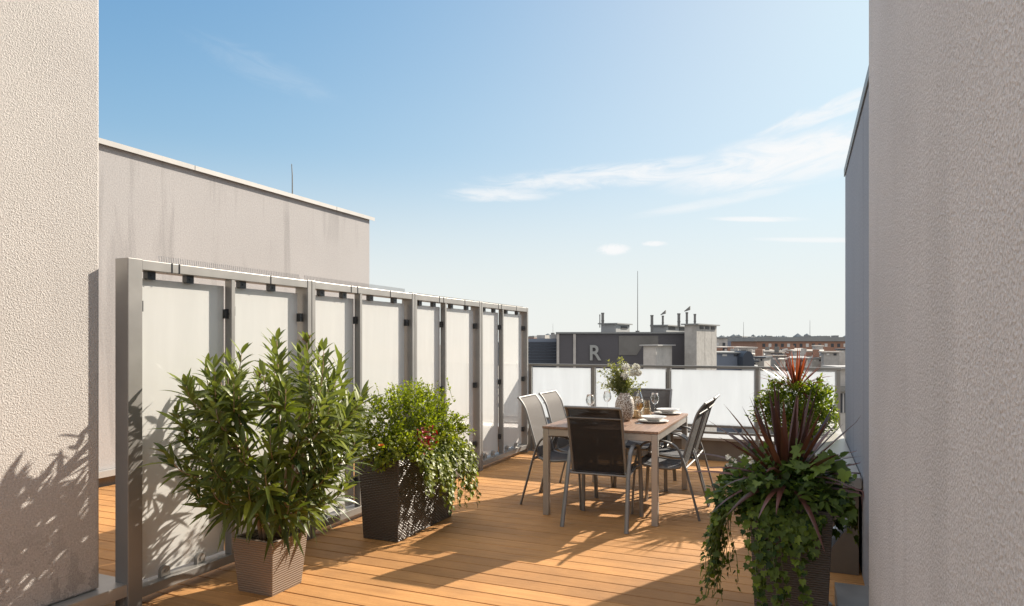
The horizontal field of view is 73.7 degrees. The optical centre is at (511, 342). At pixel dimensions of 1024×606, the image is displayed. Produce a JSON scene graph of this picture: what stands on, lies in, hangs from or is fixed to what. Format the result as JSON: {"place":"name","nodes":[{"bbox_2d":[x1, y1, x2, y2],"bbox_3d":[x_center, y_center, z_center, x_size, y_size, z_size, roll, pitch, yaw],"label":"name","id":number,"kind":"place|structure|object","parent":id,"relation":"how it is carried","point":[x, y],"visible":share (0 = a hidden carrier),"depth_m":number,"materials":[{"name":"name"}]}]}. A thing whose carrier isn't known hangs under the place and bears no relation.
{"place":"outdoors","nodes":[
{"label":"outdoors","id":0,"kind":"place"},
{"bbox_2d":[99,447,864,605],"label":"deck floor","id":1,"kind":"structure","parent":0,"point":[500,546],"depth_m":4.62,"materials":[{"name":"brown wood"}]},
{"bbox_2d":[0,0,126,605],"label":"rendered wall","id":2,"kind":"structure","parent":1,"relation":"on","point":[49,302],"depth_m":3.36,"materials":[{"name":"paint"}]},
{"bbox_2d":[115,256,310,605],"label":"privacy screen","id":3,"kind":"object","parent":1,"relation":"on","point":[163,328],"visible":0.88,"depth_m":3.97,"materials":[{"name":"glass"}]},
{"bbox_2d":[138,327,382,596],"bbox_3d":[-1.325,0.681,3.984,1.076,1.538,1.324,0,0,23],"label":"potted oleander","id":4,"kind":"object","parent":1,"relation":"on","point":[269,559],"visible":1,"depth_m":3.78,"materials":[{"name":"plant"}]},
{"bbox_2d":[304,275,414,538],"bbox_3d":[-1.243,0.475,5.725,0.115,1.949,1.449,0,0,23],"label":"privacy screen","id":5,"kind":"object","parent":1,"relation":"on","point":[376,339],"visible":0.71,"depth_m":5.72,"materials":[{"name":"glass"}]},
{"bbox_2d":[351,376,481,541],"bbox_3d":[-0.796,0.865,5.266,0.723,1.170,1.422,0,0,23],"label":"dark planter","id":6,"kind":"object","parent":1,"relation":"on","point":[408,487],"visible":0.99,"depth_m":5.14,"materials":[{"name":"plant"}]},
{"bbox_2d":[411,292,480,474],"bbox_3d":[-0.678,0.491,7.053,0.115,1.917,1.427,0,0,23],"label":"privacy screen","id":7,"kind":"object","parent":1,"relation":"on","point":[448,342],"visible":0.55,"depth_m":7.21,"materials":[{"name":"glass"}]},
{"bbox_2d":[476,301,527,470],"bbox_3d":[-0.117,0.491,8.370,0.115,1.917,1.426,0,0,23],"label":"privacy screen","id":8,"kind":"object","parent":1,"relation":"on","point":[512,382],"visible":0.86,"depth_m":8.27,"materials":[{"name":"glass"}]},
{"bbox_2d":[517,393,595,509],"bbox_3d":[0.420,0.972,6.252,0.628,0.960,0.549,0,0,22],"label":"garden chair","id":9,"kind":"object","parent":1,"relation":"on","point":[534,411],"visible":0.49,"depth_m":6.25,"materials":[{"name":"fabric"}]},
{"bbox_2d":[538,390,612,497],"bbox_3d":[0.633,0.972,6.714,0.628,0.960,0.549,0,0,24],"label":"garden chair","id":10,"kind":"object","parent":1,"relation":"on","point":[553,402],"visible":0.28,"depth_m":6.75,"materials":[{"name":"fabric"}]},
{"bbox_2d":[560,405,643,533],"bbox_3d":[0.733,0.972,5.510,0.549,0.960,0.628,0,0,23],"label":"garden chair","id":11,"kind":"object","parent":1,"relation":"on","point":[596,435],"visible":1,"depth_m":5.34,"materials":[{"name":"fabric"}]},
{"bbox_2d":[542,412,687,526],"bbox_3d":[0.998,1.077,6.248,0.970,0.745,1.520,0,0,23],"label":"dining table","id":12,"kind":"object","parent":1,"relation":"on","point":[654,433],"visible":0.54,"depth_m":5.72,"materials":[{"name":"wood"}]},
{"bbox_2d":[586,394,594,405],"bbox_3d":[0.732,0.597,6.396,0.082,0.214,0.082,0,0,23],"label":"wine glass","id":13,"kind":"object","parent":12,"relation":"on","point":[592,395],"visible":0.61,"depth_m":6.38,"materials":[{"name":"white"}]},
{"bbox_2d":[603,391,610,401],"bbox_3d":[0.951,0.597,6.810,0.082,0.214,0.082,0,0,23],"label":"wine glass","id":14,"kind":"object","parent":12,"relation":"on","point":[609,392],"visible":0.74,"depth_m":6.79,"materials":[{"name":"clear glass"}]},
{"bbox_2d":[615,393,633,420],"bbox_3d":[1.010,0.579,6.119,0.172,0.252,0.172,0,0,23],"label":"vase","id":15,"kind":"object","parent":12,"relation":"on","point":[624,402],"visible":0.84,"depth_m":6.05,"materials":[{"name":"beige ceramic"}]},
{"bbox_2d":[597,356,647,396],"bbox_3d":[0.996,0.344,6.227,0.445,0.434,0.288,0,0,-2],"label":"bouquet","id":16,"kind":"object","parent":15,"relation":"in","point":[619,383],"visible":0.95,"depth_m":6.15,"materials":[{"name":"green plant"}]},
{"bbox_2d":[632,396,642,418],"bbox_3d":[1.157,0.605,6.348,0.128,0.200,0.128,0,0,23],"label":"candle lantern","id":17,"kind":"object","parent":12,"relation":"on","point":[636,414],"visible":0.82,"depth_m":6.33,"materials":[{"name":"clear glass"}]},
{"bbox_2d":[635,399,643,423],"bbox_3d":[1.101,0.597,5.902,0.082,0.214,0.082,0,0,23],"label":"wine glass","id":18,"kind":"object","parent":12,"relation":"on","point":[636,408],"visible":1,"depth_m":5.88,"materials":[{"name":"white"}]},
{"bbox_2d":[636,384,642,412],"bbox_3d":[1.270,0.559,6.810,0.072,0.288,0.072,0,0,23],"label":"bottle","id":19,"kind":"object","parent":12,"relation":"on","point":[641,396],"visible":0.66,"depth_m":6.80,"materials":[{"name":"clear glass"}]},
{"bbox_2d":[642,400,651,414],"bbox_3d":[1.292,0.630,6.545,0.094,0.150,0.094,0,0,23],"label":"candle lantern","id":20,"kind":"object","parent":12,"relation":"on","point":[646,411],"visible":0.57,"depth_m":6.53,"materials":[{"name":"clear glass"}]},
{"bbox_2d":[638,419,668,422],"bbox_3d":[1.246,0.695,6.029,0.274,0.014,0.274,0,0,23],"label":"plate","id":21,"kind":"object","parent":12,"relation":"on","point":[660,421],"visible":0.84,"depth_m":6.00,"materials":[{"name":"ceramic"}]},
{"bbox_2d":[641,415,666,420],"bbox_3d":[1.250,0.674,6.032,0.226,0.041,0.226,0,0,23],"label":"bowl","id":22,"kind":"object","parent":21,"relation":"on","point":[653,417],"visible":1,"depth_m":5.99,"materials":[{"name":"ceramic"}]},
{"bbox_2d":[651,393,658,414],"bbox_3d":[1.379,0.597,6.597,0.082,0.214,0.082,0,0,23],"label":"wine glass","id":23,"kind":"object","parent":12,"relation":"on","point":[656,402],"visible":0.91,"depth_m":6.58,"materials":[{"name":"white"}]},
{"bbox_2d":[653,411,681,414],"bbox_3d":[1.525,0.695,6.702,0.274,0.014,0.274,0,0,23],"label":"plate","id":24,"kind":"object","parent":12,"relation":"on","point":[659,412],"visible":0.83,"depth_m":6.68,"materials":[{"name":"ceramic"}]},
{"bbox_2d":[656,408,678,412],"bbox_3d":[1.530,0.674,6.704,0.226,0.041,0.226,0,0,23],"label":"bowl","id":25,"kind":"object","parent":24,"relation":"on","point":[667,410],"visible":1,"depth_m":6.67,"materials":[{"name":"ceramic"}]},
{"bbox_2d":[498,423,773,461],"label":"roof kerb","id":26,"kind":"structure","parent":1,"relation":"on","point":[714,444],"depth_m":8.36,"materials":[{"name":"grey concrete"}]},
{"bbox_2d":[613,388,676,490],"bbox_3d":[1.370,0.972,7.007,0.549,0.960,0.628,0,0,22],"label":"garden chair","id":27,"kind":"object","parent":1,"relation":"on","point":[665,398],"visible":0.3,"depth_m":7.17,"materials":[{"name":"fabric"}]},
{"bbox_2d":[631,399,713,520],"bbox_3d":[1.383,0.972,5.883,0.628,0.960,0.549,0,0,24],"label":"garden chair","id":28,"kind":"object","parent":1,"relation":"on","point":[669,463],"visible":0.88,"depth_m":5.79,"materials":[{"name":"metal"}]},
{"bbox_2d":[646,394,719,505],"bbox_3d":[1.602,0.972,6.399,0.628,0.960,0.549,0,0,22],"label":"garden chair","id":29,"kind":"object","parent":1,"relation":"on","point":[668,452],"visible":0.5,"depth_m":6.39,"materials":[{"name":"metal"}]},
{"bbox_2d":[528,363,840,458],"bbox_3d":[1.962,0.873,8.425,3.848,1.175,0.100,0,0,23],"label":"glass railing","id":30,"kind":"object","parent":1,"relation":"on","point":[693,391],"visible":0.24,"depth_m":8.32,"materials":[{"name":"glass"}]},
{"bbox_2d":[690,384,863,605],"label":"ivy planter","id":31,"kind":"object","parent":1,"relation":"on","point":[788,499],"visible":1,"depth_m":3.23,"materials":[{"name":"plant"}]},
{"bbox_2d":[745,349,839,458],"bbox_3d":[2.640,0.747,6.458,0.823,1.406,0.879,0,0,23],"label":"corner planter","id":32,"kind":"object","parent":1,"relation":"on","point":[798,384],"visible":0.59,"depth_m":6.31,"materials":[{"name":"plant"}]},
{"bbox_2d":[813,421,861,574],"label":"parapet","id":33,"kind":"structure","parent":1,"relation":"on","point":[845,555],"depth_m":4.29,"materials":[{"name":"concrete"}]},
{"bbox_2d":[844,66,868,585],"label":"stair tower","id":34,"kind":"structure","parent":1,"relation":"on","point":[856,171],"depth_m":4.45,"materials":[{"name":"grey paint"}]},
{"bbox_2d":[835,0,1023,605],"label":"rendered wall","id":35,"kind":"structure","parent":1,"relation":"on","point":[946,302],"depth_m":1.35,"materials":[{"name":"paint"}]},
{"bbox_2d":[828,518,850,605],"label":"drain pipe","id":36,"kind":"object","parent":35,"relation":"attached to","point":[834,540],"visible":0.11,"depth_m":3.75,"materials":[{"name":"grey metal"}]},
{"bbox_2d":[99,0,868,341],"label":"sky","id":37,"kind":"structure","parent":0,"point":[539,156],"materials":[{"name":"blue"}]},
{"bbox_2d":[498,365,498,422],"bbox_3d":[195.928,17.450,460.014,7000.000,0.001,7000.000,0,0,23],"label":"ground","id":38,"kind":"structure","parent":0,"point":[498,395],"depth_m":219.48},
{"bbox_2d":[528,334,556,424],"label":"louvred wing","id":39,"kind":"structure","parent":38,"relation":"on","point":[542,349],"depth_m":31.52,"materials":[{"name":"grey metal"}]},
{"bbox_2d":[556,332,684,429],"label":"office building","id":40,"kind":"structure","parent":38,"relation":"on","point":[588,347],"depth_m":30.21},
{"bbox_2d":[601,313,603,325],"bbox_3d":[4.358,-1.100,32.800,0.165,0.632,0.165,0,0,23],"label":"flue pipe","id":41,"kind":"object","parent":40,"relation":"on","point":[602,319],"visible":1,"depth_m":32.74,"materials":[{"name":"metal"}]},
{"bbox_2d":[598,323,632,331],"bbox_3d":[5.159,-0.680,34.013,1.012,0.502,2.132,0,0,30],"label":"lift housing","id":42,"kind":"object","parent":40,"relation":"on","point":[615,327],"visible":0.86,"depth_m":33.30,"materials":[{"name":"white concrete"}]},
{"bbox_2d":[635,271,639,331],"bbox_3d":[5.704,-1.819,31.000,0.160,2.832,0.160,0,0,23],"label":"antenna mast","id":43,"kind":"object","parent":40,"relation":"on","point":[637,303],"visible":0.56,"depth_m":30.99,"materials":[{"name":"metal"}]},
{"bbox_2d":[650,315,653,331],"bbox_3d":[6.661,-0.845,32.500,0.164,0.899,0.163,0,0,23],"label":"flue pipe","id":44,"kind":"object","parent":40,"relation":"on","point":[651,326],"visible":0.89,"depth_m":32.44,"materials":[{"name":"metal"}]},
{"bbox_2d":[639,345,675,370],"bbox_3d":[5.977,0.654,27.950,0.764,1.113,2.153,0,0,32],"label":"service hut","id":45,"kind":"object","parent":40,"relation":"on","point":[657,354],"visible":0.82,"depth_m":27.25,"materials":[{"name":"grey concrete"}]},
{"bbox_2d":[650,325,684,331],"bbox_3d":[8.065,-0.638,34.714,0.896,0.419,3.819,0,0,30],"label":"plant room","id":46,"kind":"object","parent":40,"relation":"on","point":[666,328],"visible":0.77,"depth_m":33.31,"materials":[{"name":"white concrete"}]},
{"bbox_2d":[660,310,665,326],"bbox_3d":[7.307,-1.140,32.992,0.240,0.813,0.160,0,0,23],"label":"flue pipe","id":47,"kind":"object","parent":46,"relation":"on","point":[664,312],"visible":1,"depth_m":32.96,"materials":[{"name":"metal"}]},
{"bbox_2d":[677,313,680,326],"bbox_3d":[7.819,-1.033,32.000,0.161,0.644,0.161,0,0,23],"label":"flue pipe","id":48,"kind":"object","parent":40,"relation":"on","point":[678,319],"visible":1,"depth_m":31.94,"materials":[{"name":"metal"}]},
{"bbox_2d":[498,333,844,364],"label":"distant woods","id":49,"kind":"object","parent":38,"relation":"on","point":[796,335],"depth_m":542.43,"materials":[{"name":"green plant"}]},
{"bbox_2d":[717,346,735,350],"bbox_3d":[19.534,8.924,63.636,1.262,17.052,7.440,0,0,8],"label":"city house","id":50,"kind":"structure","parent":38,"relation":"on","point":[724,348],"depth_m":60.13,"materials":[{"name":"white concrete"}]},
{"bbox_2d":[717,351,741,432],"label":"city house","id":51,"kind":"structure","parent":38,"relation":"on","point":[726,358],"depth_m":42.09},
{"bbox_2d":[734,351,757,433],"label":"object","id":52,"kind":"object","parent":38,"relation":"on","point":[745,358],"visible":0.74,"depth_m":41.00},
{"bbox_2d":[753,356,772,433],"bbox_3d":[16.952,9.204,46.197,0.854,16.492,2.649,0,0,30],"label":"city house","id":53,"kind":"structure","parent":38,"relation":"on","point":[764,360],"depth_m":45.15,"materials":[{"name":"grey concrete"}]},
{"bbox_2d":[753,351,786,354],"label":"city house","id":54,"kind":"structure","parent":38,"relation":"on","point":[767,352],"depth_m":80.36,"materials":[{"name":"grey concrete"}]},
{"bbox_2d":[764,355,788,433],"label":"city house","id":55,"kind":"structure","parent":38,"relation":"on","point":[773,362],"depth_m":50.22,"materials":[{"name":"grey concrete"}]},
{"bbox_2d":[778,358,785,370],"bbox_3d":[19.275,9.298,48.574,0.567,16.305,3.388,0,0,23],"label":"city house","id":56,"kind":"structure","parent":38,"relation":"on","point":[783,362],"depth_m":47.12,"materials":[{"name":"grey concrete"}]},
{"bbox_2d":[780,347,791,355],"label":"city house","id":57,"kind":"structure","parent":38,"relation":"on","point":[789,351],"depth_m":89.55,"materials":[{"name":"brick"}]},
{"bbox_2d":[786,356,809,370],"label":"city house","id":58,"kind":"structure","parent":38,"relation":"on","point":[795,358],"depth_m":48.28,"materials":[{"name":"grey concrete"}]},
{"bbox_2d":[809,349,820,371],"bbox_3d":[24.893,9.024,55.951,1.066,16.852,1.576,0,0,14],"label":"city house","id":59,"kind":"structure","parent":38,"relation":"on","point":[816,361],"depth_m":55.37,"materials":[{"name":"concrete"}]},
{"bbox_2d":[681,323,719,431],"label":"chimney tower","id":60,"kind":"structure","parent":0,"point":[700,344],"depth_m":29.02,"materials":[{"name":"concrete"}]},
{"bbox_2d":[684,306,689,323],"bbox_3d":[7.573,-1.131,29.492,0.240,0.854,0.160,0,0,23],"label":"flue pipe","id":61,"kind":"object","parent":60,"relation":"on","point":[686,313],"visible":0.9,"depth_m":29.45,"materials":[{"name":"metal"}]},
{"bbox_2d":[717,337,728,345],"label":"pale house","id":62,"kind":"structure","parent":0,"point":[722,341],"depth_m":70.06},
{"bbox_2d":[734,347,757,350],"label":"city house","id":63,"kind":"structure","parent":0,"point":[740,348],"depth_m":95.06,"materials":[{"name":"grey concrete"}]},
{"bbox_2d":[755,349,762,355],"bbox_3d":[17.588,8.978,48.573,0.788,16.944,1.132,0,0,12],"label":"city house","id":64,"kind":"structure","parent":0,"point":[758,352],"depth_m":48.53,"materials":[{"name":"brick"}]},
{"bbox_2d":[770,347,784,354],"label":"chimney","id":65,"kind":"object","parent":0,"point":[776,351],"depth_m":77.55,"materials":[{"name":"metal"}]},
{"bbox_2d":[728,337,844,350],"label":"brick building","id":66,"kind":"structure","parent":0,"point":[833,343],"depth_m":141.30,"materials":[{"name":"brown brick"}]},
{"bbox_2d":[790,349,812,355],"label":"city house","id":67,"kind":"structure","parent":0,"point":[793,352],"depth_m":75.72,"materials":[{"name":"white concrete"}]},
{"bbox_2d":[801,349,806,355],"bbox_3d":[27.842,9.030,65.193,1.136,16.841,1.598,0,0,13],"label":"city house","id":68,"kind":"structure","parent":0,"point":[803,352],"depth_m":64.94,"materials":[{"name":"concrete"}]},
{"bbox_2d":[806,352,812,370],"bbox_3d":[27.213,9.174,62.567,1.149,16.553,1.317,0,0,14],"label":"city house","id":69,"kind":"structure","parent":0,"point":[808,354],"depth_m":62.39,"materials":[{"name":"brick"}]},
{"bbox_2d":[811,345,823,349],"bbox_3d":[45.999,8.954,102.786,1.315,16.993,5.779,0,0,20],"label":"city house","id":70,"kind":"structure","parent":0,"point":[819,347],"depth_m":100.21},
{"bbox_2d":[819,347,830,357],"bbox_3d":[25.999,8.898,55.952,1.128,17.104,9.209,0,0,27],"label":"city house","id":71,"kind":"structure","parent":0,"point":[827,348],"depth_m":52.30,"materials":[{"name":"brick"}]},
{"bbox_2d":[818,351,841,371],"bbox_3d":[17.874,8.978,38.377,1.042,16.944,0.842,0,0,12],"label":"city house","id":72,"kind":"structure","parent":0,"point":[829,357],"depth_m":38.09,"materials":[{"name":"concrete"}]},
{"bbox_2d":[822,365,844,438],"bbox_3d":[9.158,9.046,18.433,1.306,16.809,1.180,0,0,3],"label":"white building","id":73,"kind":"structure","parent":0,"point":[842,397],"depth_m":18.04,"materials":[{"name":"metal"}]},
{"bbox_2d":[840,393,844,412],"bbox_3d":[8.739,1.607,18.044,0.185,0.513,0.040,0,0,3],"label":"window","id":74,"kind":"structure","parent":73,"relation":"in","point":[840,393],"depth_m":18.03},
{"bbox_2d":[842,393,843,412],"bbox_3d":[8.738,1.607,18.030,0.037,0.513,0.070,0,0,3],"label":"window frame","id":75,"kind":"structure","parent":73,"relation":"in","point":[842,393],"depth_m":18.00,"materials":[{"name":"grey metal"}]},
{"bbox_2d":[834,349,844,364],"bbox_3d":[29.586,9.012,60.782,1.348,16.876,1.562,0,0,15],"label":"city house","id":76,"kind":"structure","parent":0,"point":[842,358],"depth_m":60.22,"materials":[{"name":"grey concrete"}]},
{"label":"roof slab","id":77,"kind":"structure","parent":0,"visible":0},
{"bbox_2d":[99,138,374,487],"bbox_3d":[-6.358,-0.282,7.972,5.114,3.504,9.086,0,0,23],"label":"penthouse","id":78,"kind":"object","parent":77,"relation":"on","point":[154,207],"visible":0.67,"depth_m":7.97,"materials":[{"name":"paint"}]},
{"bbox_2d":[291,164,292,193],"bbox_3d":[-3.343,-2.380,10.400,0.100,0.671,0.100,0,0,23],"label":"lightning rod","id":79,"kind":"object","parent":78,"relation":"on","point":[292,178],"visible":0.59,"depth_m":10.39,"materials":[{"name":"metal"}]}
]}

